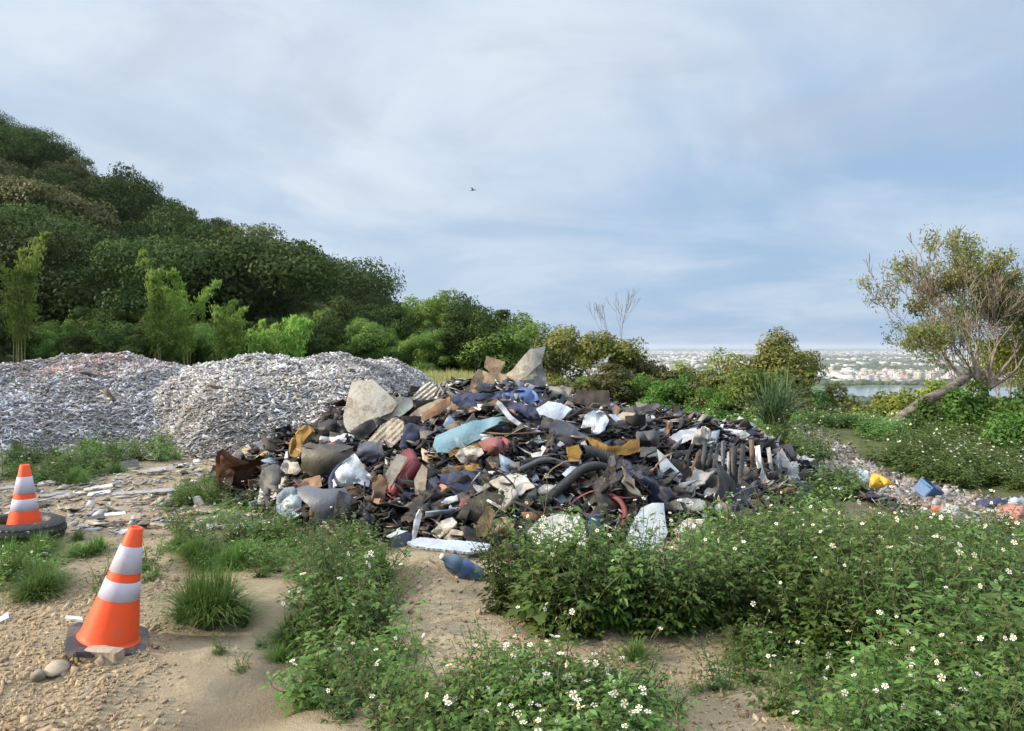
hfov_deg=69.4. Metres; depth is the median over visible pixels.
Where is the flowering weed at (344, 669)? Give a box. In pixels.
[321,634,389,706]
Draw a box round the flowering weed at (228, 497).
[222,478,243,507]
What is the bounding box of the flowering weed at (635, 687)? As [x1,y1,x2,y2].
[569,643,670,714]
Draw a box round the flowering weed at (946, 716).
[941,704,966,730]
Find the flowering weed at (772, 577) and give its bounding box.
[727,524,831,629]
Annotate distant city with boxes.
[560,351,1019,380]
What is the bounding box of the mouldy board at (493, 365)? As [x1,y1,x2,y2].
[484,356,504,373]
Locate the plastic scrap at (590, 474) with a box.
[582,461,621,484]
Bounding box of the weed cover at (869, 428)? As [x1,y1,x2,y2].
[573,391,944,442]
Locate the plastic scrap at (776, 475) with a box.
[766,470,798,486]
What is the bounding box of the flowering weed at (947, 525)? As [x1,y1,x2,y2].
[904,504,963,557]
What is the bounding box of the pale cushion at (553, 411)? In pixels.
[536,401,571,420]
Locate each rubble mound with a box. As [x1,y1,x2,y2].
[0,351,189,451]
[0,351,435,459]
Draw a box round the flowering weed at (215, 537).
[190,523,226,551]
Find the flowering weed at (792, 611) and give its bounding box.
[758,569,849,652]
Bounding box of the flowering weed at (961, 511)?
[930,501,974,521]
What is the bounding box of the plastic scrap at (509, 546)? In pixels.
[490,539,514,556]
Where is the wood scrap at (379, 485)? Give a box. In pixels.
[370,474,387,501]
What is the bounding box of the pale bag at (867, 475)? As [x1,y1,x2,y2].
[856,468,869,485]
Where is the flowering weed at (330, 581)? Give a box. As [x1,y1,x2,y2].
[319,552,389,611]
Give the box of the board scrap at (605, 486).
[599,482,609,493]
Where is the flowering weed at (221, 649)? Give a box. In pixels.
[209,628,233,653]
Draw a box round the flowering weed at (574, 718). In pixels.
[544,708,596,730]
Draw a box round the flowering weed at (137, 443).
[125,433,147,450]
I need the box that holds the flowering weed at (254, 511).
[243,470,264,512]
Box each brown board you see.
[409,398,442,415]
[421,396,450,421]
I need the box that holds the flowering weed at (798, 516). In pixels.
[776,506,818,532]
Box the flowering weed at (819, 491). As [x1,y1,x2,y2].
[803,470,833,507]
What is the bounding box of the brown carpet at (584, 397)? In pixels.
[572,390,609,406]
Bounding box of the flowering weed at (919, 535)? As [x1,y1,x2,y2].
[879,521,927,551]
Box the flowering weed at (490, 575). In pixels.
[468,477,546,614]
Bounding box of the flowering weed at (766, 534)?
[740,483,810,570]
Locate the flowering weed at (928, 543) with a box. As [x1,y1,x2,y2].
[907,525,951,565]
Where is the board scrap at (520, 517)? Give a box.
[494,512,534,523]
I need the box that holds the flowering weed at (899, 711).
[837,654,987,730]
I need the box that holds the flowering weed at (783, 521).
[761,512,797,535]
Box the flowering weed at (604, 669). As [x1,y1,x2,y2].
[554,647,648,693]
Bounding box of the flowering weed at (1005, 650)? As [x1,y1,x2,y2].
[975,628,1023,674]
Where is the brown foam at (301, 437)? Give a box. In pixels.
[289,425,314,456]
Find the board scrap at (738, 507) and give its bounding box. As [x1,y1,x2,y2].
[722,501,741,515]
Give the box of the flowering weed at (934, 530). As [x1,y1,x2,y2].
[910,511,962,549]
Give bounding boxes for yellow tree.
[670,361,714,378]
[706,347,765,376]
[744,326,862,412]
[760,363,804,387]
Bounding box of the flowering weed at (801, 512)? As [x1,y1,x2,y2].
[786,489,826,523]
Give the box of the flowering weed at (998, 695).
[903,671,1023,730]
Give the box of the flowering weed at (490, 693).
[426,686,516,730]
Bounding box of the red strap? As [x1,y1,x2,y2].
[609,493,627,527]
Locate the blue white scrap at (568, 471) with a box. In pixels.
[562,466,575,476]
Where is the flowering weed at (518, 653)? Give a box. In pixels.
[474,606,573,687]
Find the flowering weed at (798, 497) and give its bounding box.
[778,476,814,514]
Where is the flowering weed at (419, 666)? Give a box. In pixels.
[383,630,437,705]
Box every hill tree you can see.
[0,110,14,130]
[0,112,19,125]
[0,119,51,154]
[0,123,84,178]
[0,131,38,176]
[0,158,28,180]
[0,174,65,217]
[0,174,124,245]
[0,199,124,277]
[0,202,81,240]
[0,206,136,330]
[16,161,158,237]
[27,148,65,175]
[35,157,112,194]
[35,257,166,323]
[39,228,237,327]
[40,141,94,178]
[45,180,111,218]
[73,218,137,254]
[88,216,348,328]
[90,169,178,219]
[108,217,239,242]
[119,201,221,248]
[128,197,197,227]
[131,200,185,217]
[132,181,167,201]
[132,227,228,272]
[143,205,211,229]
[190,264,271,322]
[202,221,320,260]
[208,217,240,239]
[233,276,293,310]
[252,300,331,328]
[281,251,406,314]
[316,255,360,285]
[329,267,406,294]
[330,290,409,312]
[348,288,401,303]
[359,293,395,311]
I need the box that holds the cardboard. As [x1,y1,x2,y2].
[297,475,321,487]
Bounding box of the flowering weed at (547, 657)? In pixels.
[527,603,580,688]
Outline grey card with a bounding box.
[639,447,657,457]
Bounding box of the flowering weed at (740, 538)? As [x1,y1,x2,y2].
[721,521,782,573]
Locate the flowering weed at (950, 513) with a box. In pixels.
[934,502,984,537]
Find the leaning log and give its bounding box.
[890,370,975,422]
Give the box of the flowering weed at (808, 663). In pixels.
[752,639,820,691]
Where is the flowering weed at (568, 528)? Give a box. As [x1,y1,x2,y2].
[545,504,607,569]
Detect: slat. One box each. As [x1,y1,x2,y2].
[0,485,13,489]
[0,612,8,623]
[37,480,55,486]
[40,492,70,498]
[65,615,82,621]
[83,483,112,491]
[83,514,104,521]
[87,489,110,496]
[104,511,125,516]
[107,513,140,522]
[112,487,194,495]
[120,459,138,467]
[139,466,165,473]
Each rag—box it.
[351,500,397,513]
[356,495,378,519]
[376,508,393,528]
[399,422,428,452]
[424,492,476,520]
[441,495,457,503]
[489,517,513,536]
[595,526,630,542]
[635,471,664,490]
[782,471,814,501]
[929,505,940,515]
[1008,497,1023,503]
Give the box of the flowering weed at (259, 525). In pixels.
[243,511,286,538]
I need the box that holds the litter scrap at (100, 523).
[89,522,109,525]
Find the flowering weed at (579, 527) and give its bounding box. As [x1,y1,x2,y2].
[491,503,605,595]
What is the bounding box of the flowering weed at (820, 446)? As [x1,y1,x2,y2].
[808,421,844,460]
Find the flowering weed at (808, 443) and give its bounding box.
[786,418,833,457]
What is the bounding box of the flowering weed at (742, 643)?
[709,614,767,663]
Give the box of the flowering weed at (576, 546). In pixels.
[542,493,610,586]
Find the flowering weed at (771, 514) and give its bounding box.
[748,487,862,600]
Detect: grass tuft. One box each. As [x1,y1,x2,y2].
[0,453,24,466]
[0,532,31,554]
[0,539,26,560]
[0,540,27,558]
[0,552,35,580]
[0,554,25,580]
[0,560,36,585]
[0,560,73,594]
[0,563,89,597]
[0,574,62,607]
[1,565,66,598]
[1,572,75,605]
[2,540,73,562]
[3,439,36,453]
[3,561,83,594]
[4,568,79,600]
[5,461,35,475]
[7,561,74,586]
[9,535,71,561]
[10,540,68,562]
[11,462,42,478]
[11,555,81,585]
[17,530,66,549]
[18,449,44,463]
[20,533,65,552]
[23,526,67,550]
[28,535,70,553]
[35,469,51,481]
[37,447,71,462]
[42,459,71,474]
[45,458,71,475]
[56,465,94,484]
[60,539,82,557]
[61,529,95,542]
[64,465,91,478]
[64,541,98,560]
[65,472,96,485]
[66,438,89,450]
[67,537,113,558]
[80,533,120,552]
[85,457,118,471]
[92,461,104,471]
[94,440,105,452]
[101,460,130,474]
[106,444,123,454]
[110,449,127,462]
[141,555,277,637]
[150,598,192,629]
[161,484,192,502]
[161,532,191,548]
[164,534,219,563]
[166,545,219,573]
[167,536,211,566]
[167,538,206,559]
[170,532,215,560]
[179,488,203,504]
[187,485,216,504]
[187,539,229,568]
[188,484,209,499]
[193,593,259,626]
[194,544,242,571]
[195,541,250,569]
[197,470,213,485]
[197,550,232,572]
[199,540,255,571]
[207,594,272,630]
[210,545,252,574]
[219,545,252,571]
[228,538,260,566]
[228,540,272,565]
[251,606,334,657]
[254,623,297,653]
[258,639,302,669]
[259,612,315,649]
[267,609,335,643]
[272,623,332,656]
[604,633,669,665]
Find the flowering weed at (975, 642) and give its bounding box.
[884,612,1013,693]
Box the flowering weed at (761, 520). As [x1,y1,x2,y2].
[742,508,791,536]
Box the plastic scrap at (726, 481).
[713,454,736,506]
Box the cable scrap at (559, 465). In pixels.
[539,460,579,481]
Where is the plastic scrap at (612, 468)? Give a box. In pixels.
[581,464,623,483]
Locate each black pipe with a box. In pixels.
[496,457,570,476]
[531,461,608,510]
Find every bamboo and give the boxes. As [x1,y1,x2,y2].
[0,231,51,363]
[136,249,172,360]
[159,267,221,364]
[208,299,248,360]
[244,319,282,353]
[270,314,313,357]
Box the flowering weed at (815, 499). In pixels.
[800,485,844,521]
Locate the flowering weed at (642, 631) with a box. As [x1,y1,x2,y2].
[587,556,683,638]
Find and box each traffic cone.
[6,464,41,524]
[64,525,148,657]
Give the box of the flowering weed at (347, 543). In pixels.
[335,520,362,568]
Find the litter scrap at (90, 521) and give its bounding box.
[85,519,99,523]
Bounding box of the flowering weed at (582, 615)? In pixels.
[543,520,609,640]
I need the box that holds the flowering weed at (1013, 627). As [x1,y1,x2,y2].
[984,602,1023,655]
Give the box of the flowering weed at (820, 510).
[811,498,837,534]
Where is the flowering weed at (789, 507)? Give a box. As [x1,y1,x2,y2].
[768,494,807,522]
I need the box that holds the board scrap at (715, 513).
[707,502,718,519]
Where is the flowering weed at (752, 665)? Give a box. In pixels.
[717,642,772,684]
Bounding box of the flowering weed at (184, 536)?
[169,497,201,550]
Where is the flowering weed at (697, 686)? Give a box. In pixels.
[682,662,715,693]
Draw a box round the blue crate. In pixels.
[914,478,943,496]
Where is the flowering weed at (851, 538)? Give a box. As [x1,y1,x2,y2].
[806,524,875,623]
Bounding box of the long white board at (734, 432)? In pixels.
[723,428,753,438]
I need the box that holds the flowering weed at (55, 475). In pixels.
[41,454,84,484]
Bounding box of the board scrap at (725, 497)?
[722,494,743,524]
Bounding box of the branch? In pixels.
[429,559,458,582]
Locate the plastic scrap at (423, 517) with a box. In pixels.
[399,510,427,519]
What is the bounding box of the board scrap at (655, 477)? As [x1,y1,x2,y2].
[650,475,663,479]
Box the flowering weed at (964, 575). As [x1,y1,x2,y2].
[915,540,1023,639]
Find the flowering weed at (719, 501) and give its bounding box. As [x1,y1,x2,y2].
[712,494,782,539]
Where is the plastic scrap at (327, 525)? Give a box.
[321,524,343,536]
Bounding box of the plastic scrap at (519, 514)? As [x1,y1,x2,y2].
[510,506,530,521]
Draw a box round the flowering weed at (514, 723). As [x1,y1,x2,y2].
[497,703,545,730]
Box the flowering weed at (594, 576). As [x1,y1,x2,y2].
[557,512,648,624]
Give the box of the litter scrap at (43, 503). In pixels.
[38,500,52,505]
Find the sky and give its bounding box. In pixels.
[0,0,1023,349]
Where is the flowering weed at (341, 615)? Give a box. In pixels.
[306,562,389,645]
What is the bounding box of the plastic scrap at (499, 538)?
[493,528,503,554]
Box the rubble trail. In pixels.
[788,420,1023,529]
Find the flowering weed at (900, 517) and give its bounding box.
[890,507,914,527]
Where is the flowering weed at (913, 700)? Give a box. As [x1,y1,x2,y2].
[882,662,996,730]
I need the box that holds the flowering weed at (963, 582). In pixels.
[925,562,1023,624]
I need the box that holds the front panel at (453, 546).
[407,537,489,553]
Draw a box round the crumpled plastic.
[581,410,608,433]
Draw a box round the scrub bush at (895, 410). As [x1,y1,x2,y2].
[886,408,901,417]
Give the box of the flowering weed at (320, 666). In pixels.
[301,628,370,690]
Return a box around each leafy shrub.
[897,396,940,424]
[904,410,924,429]
[941,386,1023,426]
[955,425,977,437]
[962,377,1023,428]
[978,409,1023,456]
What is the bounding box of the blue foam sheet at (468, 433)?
[433,416,507,453]
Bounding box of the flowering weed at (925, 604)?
[856,535,958,656]
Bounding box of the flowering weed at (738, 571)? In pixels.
[711,496,794,609]
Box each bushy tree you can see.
[0,302,44,350]
[0,312,11,343]
[0,323,27,361]
[0,325,57,360]
[23,328,78,359]
[28,318,76,355]
[53,332,98,356]
[55,324,89,342]
[67,305,143,335]
[69,307,135,336]
[77,319,148,355]
[91,325,149,355]
[112,312,144,332]
[117,321,181,364]
[128,307,197,337]
[139,309,198,365]
[159,338,203,364]
[175,321,219,365]
[189,320,219,365]
[204,342,239,361]
[209,321,258,353]
[239,341,251,354]
[243,324,280,342]
[244,317,290,335]
[271,329,283,354]
[275,318,318,355]
[282,322,338,356]
[293,310,325,320]
[298,307,336,330]
[308,315,366,359]
[320,294,384,353]
[333,303,409,325]
[333,316,390,358]
[347,301,422,365]
[350,323,402,359]
[371,340,418,366]
[397,312,452,371]
[397,328,449,373]
[401,294,465,372]
[405,288,464,369]
[412,302,516,373]
[415,326,464,369]
[450,291,488,370]
[450,319,535,373]
[451,320,547,372]
[471,310,537,370]
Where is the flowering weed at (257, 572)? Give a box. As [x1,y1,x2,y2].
[242,544,284,577]
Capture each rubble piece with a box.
[31,421,47,428]
[48,402,72,408]
[77,371,102,376]
[103,388,115,398]
[163,408,176,411]
[208,383,222,389]
[330,381,338,387]
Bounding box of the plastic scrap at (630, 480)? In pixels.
[621,466,647,502]
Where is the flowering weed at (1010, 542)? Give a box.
[993,535,1023,559]
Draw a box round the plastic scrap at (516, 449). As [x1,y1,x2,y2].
[513,437,520,454]
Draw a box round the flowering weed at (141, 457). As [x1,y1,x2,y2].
[130,443,150,460]
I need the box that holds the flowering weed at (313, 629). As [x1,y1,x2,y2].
[277,599,335,664]
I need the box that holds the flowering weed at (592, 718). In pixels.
[518,705,614,730]
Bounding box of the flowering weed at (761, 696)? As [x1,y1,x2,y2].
[733,652,799,715]
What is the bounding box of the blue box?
[386,530,411,547]
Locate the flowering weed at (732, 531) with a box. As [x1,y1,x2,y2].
[676,515,748,555]
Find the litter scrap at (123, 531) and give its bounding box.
[114,529,127,534]
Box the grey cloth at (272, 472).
[258,464,284,495]
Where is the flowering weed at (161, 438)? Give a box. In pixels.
[152,429,168,447]
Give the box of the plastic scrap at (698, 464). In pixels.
[695,451,725,474]
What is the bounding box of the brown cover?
[754,426,775,436]
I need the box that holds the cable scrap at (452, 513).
[443,507,461,519]
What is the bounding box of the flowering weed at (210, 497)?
[199,474,234,504]
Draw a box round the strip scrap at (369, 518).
[362,508,383,531]
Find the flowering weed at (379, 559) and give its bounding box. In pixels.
[334,536,391,599]
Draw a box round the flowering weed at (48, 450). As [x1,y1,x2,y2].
[28,431,56,458]
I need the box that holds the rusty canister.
[215,448,263,491]
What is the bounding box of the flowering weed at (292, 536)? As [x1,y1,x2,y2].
[278,518,304,550]
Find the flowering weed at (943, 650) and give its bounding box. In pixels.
[874,626,982,682]
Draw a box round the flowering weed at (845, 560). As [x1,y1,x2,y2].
[770,490,901,629]
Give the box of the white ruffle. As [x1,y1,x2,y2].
[319,433,353,443]
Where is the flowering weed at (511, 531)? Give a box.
[480,473,553,592]
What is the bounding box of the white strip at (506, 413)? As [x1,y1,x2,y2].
[496,400,539,431]
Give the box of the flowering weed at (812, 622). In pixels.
[784,545,879,657]
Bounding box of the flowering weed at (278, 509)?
[267,495,297,520]
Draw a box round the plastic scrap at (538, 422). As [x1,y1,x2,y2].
[525,420,543,436]
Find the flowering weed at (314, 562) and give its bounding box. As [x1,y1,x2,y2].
[294,539,340,584]
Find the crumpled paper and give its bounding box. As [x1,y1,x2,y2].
[691,426,711,444]
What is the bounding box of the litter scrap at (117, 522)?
[110,520,126,525]
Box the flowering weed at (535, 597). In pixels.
[511,529,582,637]
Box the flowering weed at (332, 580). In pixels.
[303,548,357,611]
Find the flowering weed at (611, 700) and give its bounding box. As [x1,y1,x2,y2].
[553,669,638,728]
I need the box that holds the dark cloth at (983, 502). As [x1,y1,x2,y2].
[975,497,1010,507]
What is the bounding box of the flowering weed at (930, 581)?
[891,543,1003,607]
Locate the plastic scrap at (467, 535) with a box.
[459,526,511,558]
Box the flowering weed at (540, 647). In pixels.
[531,603,577,683]
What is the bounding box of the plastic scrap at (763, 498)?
[754,492,768,506]
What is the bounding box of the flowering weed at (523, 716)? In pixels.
[488,703,562,730]
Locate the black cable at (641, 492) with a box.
[612,486,699,499]
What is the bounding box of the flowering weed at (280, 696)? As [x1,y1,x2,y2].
[259,619,346,717]
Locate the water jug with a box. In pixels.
[439,553,483,580]
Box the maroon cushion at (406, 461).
[385,448,418,497]
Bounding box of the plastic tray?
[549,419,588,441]
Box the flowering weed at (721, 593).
[666,530,752,628]
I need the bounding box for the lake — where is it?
[817,386,1022,397]
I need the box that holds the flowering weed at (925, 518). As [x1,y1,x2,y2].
[911,496,940,537]
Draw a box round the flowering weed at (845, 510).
[830,487,858,526]
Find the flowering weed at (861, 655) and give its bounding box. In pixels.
[821,608,939,720]
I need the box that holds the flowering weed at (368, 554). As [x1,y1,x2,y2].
[330,546,377,632]
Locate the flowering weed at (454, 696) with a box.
[419,642,495,730]
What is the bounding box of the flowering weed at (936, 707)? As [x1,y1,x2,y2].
[862,659,976,730]
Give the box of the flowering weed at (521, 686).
[467,636,575,730]
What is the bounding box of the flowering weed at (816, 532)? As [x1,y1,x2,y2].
[787,485,854,580]
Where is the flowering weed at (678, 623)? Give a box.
[628,548,724,638]
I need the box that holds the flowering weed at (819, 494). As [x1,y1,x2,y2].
[810,468,850,507]
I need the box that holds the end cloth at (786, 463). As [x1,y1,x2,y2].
[774,449,799,479]
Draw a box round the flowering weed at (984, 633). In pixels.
[953,588,1019,698]
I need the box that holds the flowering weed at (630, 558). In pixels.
[612,497,678,605]
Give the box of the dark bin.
[301,442,354,475]
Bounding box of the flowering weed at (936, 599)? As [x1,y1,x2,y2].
[900,561,1023,674]
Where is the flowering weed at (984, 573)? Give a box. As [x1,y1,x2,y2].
[945,544,1019,617]
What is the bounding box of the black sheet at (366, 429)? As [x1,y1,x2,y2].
[352,417,382,438]
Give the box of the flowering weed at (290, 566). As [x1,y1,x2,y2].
[281,548,312,580]
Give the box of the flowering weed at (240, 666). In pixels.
[223,645,251,673]
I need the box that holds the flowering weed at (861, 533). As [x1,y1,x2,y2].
[820,485,896,569]
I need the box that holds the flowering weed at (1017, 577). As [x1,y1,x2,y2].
[955,543,1023,616]
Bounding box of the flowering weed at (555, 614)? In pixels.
[513,515,600,635]
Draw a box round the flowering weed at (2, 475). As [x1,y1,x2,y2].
[0,446,22,479]
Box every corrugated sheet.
[412,382,436,399]
[432,381,449,397]
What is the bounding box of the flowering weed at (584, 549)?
[516,535,595,619]
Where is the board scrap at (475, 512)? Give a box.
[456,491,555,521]
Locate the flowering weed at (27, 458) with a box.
[2,431,52,467]
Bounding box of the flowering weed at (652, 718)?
[561,697,675,730]
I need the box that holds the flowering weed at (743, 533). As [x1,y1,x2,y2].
[697,486,763,592]
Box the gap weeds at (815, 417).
[795,404,921,438]
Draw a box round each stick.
[363,482,365,502]
[511,438,531,457]
[568,502,601,528]
[761,479,781,491]
[767,485,786,489]
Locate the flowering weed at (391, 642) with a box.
[345,598,425,675]
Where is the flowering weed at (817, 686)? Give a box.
[803,668,872,703]
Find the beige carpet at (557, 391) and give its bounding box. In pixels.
[546,385,571,398]
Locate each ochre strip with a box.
[440,464,479,473]
[448,443,479,456]
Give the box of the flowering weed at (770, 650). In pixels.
[747,609,803,671]
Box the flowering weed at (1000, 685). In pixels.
[959,664,1023,719]
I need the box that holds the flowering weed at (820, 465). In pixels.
[813,444,835,484]
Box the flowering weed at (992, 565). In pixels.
[960,489,1023,623]
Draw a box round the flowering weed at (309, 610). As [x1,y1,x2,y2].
[276,547,379,639]
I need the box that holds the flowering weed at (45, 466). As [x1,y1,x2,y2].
[22,456,66,479]
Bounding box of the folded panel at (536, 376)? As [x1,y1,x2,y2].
[521,362,546,386]
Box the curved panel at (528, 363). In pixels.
[505,347,544,380]
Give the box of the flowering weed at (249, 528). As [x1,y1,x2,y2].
[241,501,284,543]
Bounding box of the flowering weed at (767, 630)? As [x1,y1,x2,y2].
[733,615,789,660]
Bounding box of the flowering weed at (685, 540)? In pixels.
[613,512,733,576]
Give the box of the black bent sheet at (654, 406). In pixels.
[621,403,660,412]
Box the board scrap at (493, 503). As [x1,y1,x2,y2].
[487,499,505,512]
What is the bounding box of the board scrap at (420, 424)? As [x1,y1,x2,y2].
[415,422,434,430]
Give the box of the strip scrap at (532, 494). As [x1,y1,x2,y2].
[521,489,536,502]
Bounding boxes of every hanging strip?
[683,443,694,469]
[689,449,700,477]
[700,441,706,470]
[704,445,714,470]
[712,443,720,467]
[721,440,724,467]
[727,452,729,474]
[730,446,737,482]
[736,443,745,485]
[749,439,754,469]
[754,445,765,480]
[760,441,764,454]
[766,447,773,471]
[776,451,781,472]
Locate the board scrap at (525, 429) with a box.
[510,423,531,438]
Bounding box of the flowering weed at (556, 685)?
[491,642,568,714]
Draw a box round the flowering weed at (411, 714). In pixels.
[373,662,469,730]
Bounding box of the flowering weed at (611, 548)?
[597,531,666,613]
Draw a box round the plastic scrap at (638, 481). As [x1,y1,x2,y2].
[631,473,652,496]
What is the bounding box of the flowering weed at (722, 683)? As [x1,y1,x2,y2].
[680,626,751,693]
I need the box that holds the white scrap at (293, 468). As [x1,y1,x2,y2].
[280,462,300,474]
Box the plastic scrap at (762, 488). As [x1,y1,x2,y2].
[758,485,773,504]
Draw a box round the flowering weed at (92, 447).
[77,430,104,457]
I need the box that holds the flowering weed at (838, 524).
[813,508,853,541]
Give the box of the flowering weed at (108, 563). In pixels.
[86,541,151,583]
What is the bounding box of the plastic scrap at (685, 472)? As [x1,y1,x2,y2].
[667,458,690,482]
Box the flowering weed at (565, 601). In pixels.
[535,537,627,645]
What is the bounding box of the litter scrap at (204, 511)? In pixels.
[194,509,212,513]
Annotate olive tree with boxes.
[530,324,597,384]
[544,324,667,392]
[621,352,668,378]
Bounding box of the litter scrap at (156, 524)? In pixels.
[151,522,169,526]
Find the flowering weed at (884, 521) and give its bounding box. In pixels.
[853,497,959,587]
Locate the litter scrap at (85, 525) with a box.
[77,523,88,526]
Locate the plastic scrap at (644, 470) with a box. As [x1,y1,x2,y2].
[632,463,651,475]
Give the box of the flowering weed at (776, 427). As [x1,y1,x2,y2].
[761,420,784,437]
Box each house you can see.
[859,371,867,374]
[861,375,873,380]
[881,378,894,381]
[887,370,898,374]
[893,372,900,377]
[894,378,905,381]
[904,374,913,379]
[905,368,916,374]
[913,370,925,379]
[926,373,938,382]
[935,367,945,375]
[944,374,954,379]
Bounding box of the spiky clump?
[712,366,832,424]
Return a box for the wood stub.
[443,529,462,539]
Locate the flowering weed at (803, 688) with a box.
[773,656,831,709]
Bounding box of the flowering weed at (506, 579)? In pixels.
[479,515,562,620]
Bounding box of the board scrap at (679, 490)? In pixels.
[670,486,685,494]
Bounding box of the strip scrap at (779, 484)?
[771,474,794,490]
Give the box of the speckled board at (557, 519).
[528,514,586,547]
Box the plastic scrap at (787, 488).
[773,487,797,492]
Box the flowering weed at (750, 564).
[715,534,788,602]
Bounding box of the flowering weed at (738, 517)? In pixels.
[713,500,775,539]
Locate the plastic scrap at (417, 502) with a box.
[401,482,433,526]
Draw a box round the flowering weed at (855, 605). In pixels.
[809,523,915,665]
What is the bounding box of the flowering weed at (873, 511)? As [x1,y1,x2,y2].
[860,501,886,523]
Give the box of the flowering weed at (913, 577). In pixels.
[871,542,986,640]
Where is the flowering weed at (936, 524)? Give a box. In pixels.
[924,510,947,534]
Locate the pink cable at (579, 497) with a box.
[572,490,644,502]
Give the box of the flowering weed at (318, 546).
[295,530,333,571]
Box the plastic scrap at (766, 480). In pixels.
[758,475,776,490]
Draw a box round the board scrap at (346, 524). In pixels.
[329,522,347,528]
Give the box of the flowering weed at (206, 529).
[188,505,218,539]
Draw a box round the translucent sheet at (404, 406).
[381,396,412,421]
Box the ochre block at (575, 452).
[566,445,582,463]
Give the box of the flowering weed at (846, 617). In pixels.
[794,556,879,660]
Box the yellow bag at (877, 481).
[869,474,895,489]
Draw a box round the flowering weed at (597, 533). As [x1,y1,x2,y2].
[547,521,622,566]
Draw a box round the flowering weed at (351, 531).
[320,509,367,546]
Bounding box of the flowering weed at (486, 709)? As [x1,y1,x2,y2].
[485,708,529,730]
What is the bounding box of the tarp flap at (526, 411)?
[497,400,542,419]
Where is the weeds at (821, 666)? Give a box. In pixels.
[415,496,1023,730]
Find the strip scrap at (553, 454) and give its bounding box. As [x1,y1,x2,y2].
[531,452,567,454]
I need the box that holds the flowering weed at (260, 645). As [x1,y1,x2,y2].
[250,627,270,649]
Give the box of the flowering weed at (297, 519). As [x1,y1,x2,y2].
[282,505,314,535]
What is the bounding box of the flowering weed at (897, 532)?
[848,511,922,562]
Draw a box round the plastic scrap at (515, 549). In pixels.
[491,536,523,556]
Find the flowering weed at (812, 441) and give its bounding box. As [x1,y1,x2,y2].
[792,415,824,466]
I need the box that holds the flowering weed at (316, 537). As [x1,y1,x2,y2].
[300,509,367,574]
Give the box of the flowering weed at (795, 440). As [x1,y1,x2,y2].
[767,421,806,455]
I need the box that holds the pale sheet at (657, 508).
[626,503,667,549]
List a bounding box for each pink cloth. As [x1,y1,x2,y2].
[478,436,509,455]
[996,503,1023,523]
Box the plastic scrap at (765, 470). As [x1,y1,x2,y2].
[748,458,767,474]
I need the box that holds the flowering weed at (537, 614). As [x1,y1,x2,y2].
[505,533,592,634]
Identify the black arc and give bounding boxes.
[572,408,617,426]
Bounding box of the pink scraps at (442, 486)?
[439,484,447,489]
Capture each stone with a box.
[30,669,46,681]
[44,659,70,676]
[45,688,55,692]
[46,699,56,705]
[78,693,88,700]
[85,663,94,667]
[101,687,108,692]
[111,700,120,704]
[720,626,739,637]
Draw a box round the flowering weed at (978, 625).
[944,583,1023,679]
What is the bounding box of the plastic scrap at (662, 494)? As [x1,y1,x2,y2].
[621,459,677,511]
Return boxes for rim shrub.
[565,362,650,400]
[575,376,599,390]
[611,380,651,403]
[619,379,678,406]
[631,373,704,408]
[659,369,701,383]
[660,379,715,409]
[670,370,723,413]
[690,374,730,407]
[694,386,757,420]
[714,367,820,421]
[734,373,805,415]
[743,380,846,421]
[766,382,840,422]
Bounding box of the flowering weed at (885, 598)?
[849,540,966,665]
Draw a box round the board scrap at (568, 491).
[563,468,637,495]
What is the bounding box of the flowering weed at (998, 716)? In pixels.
[925,676,1023,730]
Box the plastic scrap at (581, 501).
[576,477,583,506]
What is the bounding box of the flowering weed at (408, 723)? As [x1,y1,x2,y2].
[394,717,454,730]
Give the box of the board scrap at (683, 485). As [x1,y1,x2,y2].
[674,479,697,488]
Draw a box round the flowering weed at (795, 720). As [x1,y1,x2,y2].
[769,672,821,726]
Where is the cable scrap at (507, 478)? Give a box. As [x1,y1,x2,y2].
[493,469,516,505]
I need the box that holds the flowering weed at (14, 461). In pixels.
[0,452,25,476]
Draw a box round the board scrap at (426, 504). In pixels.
[422,500,435,515]
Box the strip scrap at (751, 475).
[742,467,761,481]
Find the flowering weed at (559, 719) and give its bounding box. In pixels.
[532,699,597,730]
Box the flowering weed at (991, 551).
[969,516,1023,589]
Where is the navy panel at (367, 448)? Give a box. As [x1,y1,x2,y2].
[356,441,383,462]
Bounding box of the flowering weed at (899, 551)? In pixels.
[850,527,920,574]
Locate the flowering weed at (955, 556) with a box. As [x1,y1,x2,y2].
[908,534,1002,593]
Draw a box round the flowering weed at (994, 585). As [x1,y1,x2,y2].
[881,575,1023,673]
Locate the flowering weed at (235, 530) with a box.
[214,501,251,545]
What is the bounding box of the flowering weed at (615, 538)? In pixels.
[585,499,645,573]
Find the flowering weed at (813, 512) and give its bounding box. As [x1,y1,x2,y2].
[784,496,830,534]
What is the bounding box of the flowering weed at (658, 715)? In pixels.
[606,688,698,730]
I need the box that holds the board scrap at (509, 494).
[496,487,518,510]
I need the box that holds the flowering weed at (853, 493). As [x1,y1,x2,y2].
[834,463,868,500]
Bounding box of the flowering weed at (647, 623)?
[608,562,691,637]
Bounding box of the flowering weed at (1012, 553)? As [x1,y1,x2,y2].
[987,542,1023,603]
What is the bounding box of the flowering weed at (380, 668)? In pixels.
[351,640,394,697]
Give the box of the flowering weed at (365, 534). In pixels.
[342,511,380,548]
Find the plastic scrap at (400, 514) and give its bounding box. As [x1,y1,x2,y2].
[394,510,461,525]
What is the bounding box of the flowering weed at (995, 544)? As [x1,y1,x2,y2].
[979,534,1023,568]
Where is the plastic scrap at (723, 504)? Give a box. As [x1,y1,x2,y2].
[717,495,727,519]
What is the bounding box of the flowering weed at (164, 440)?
[154,433,176,450]

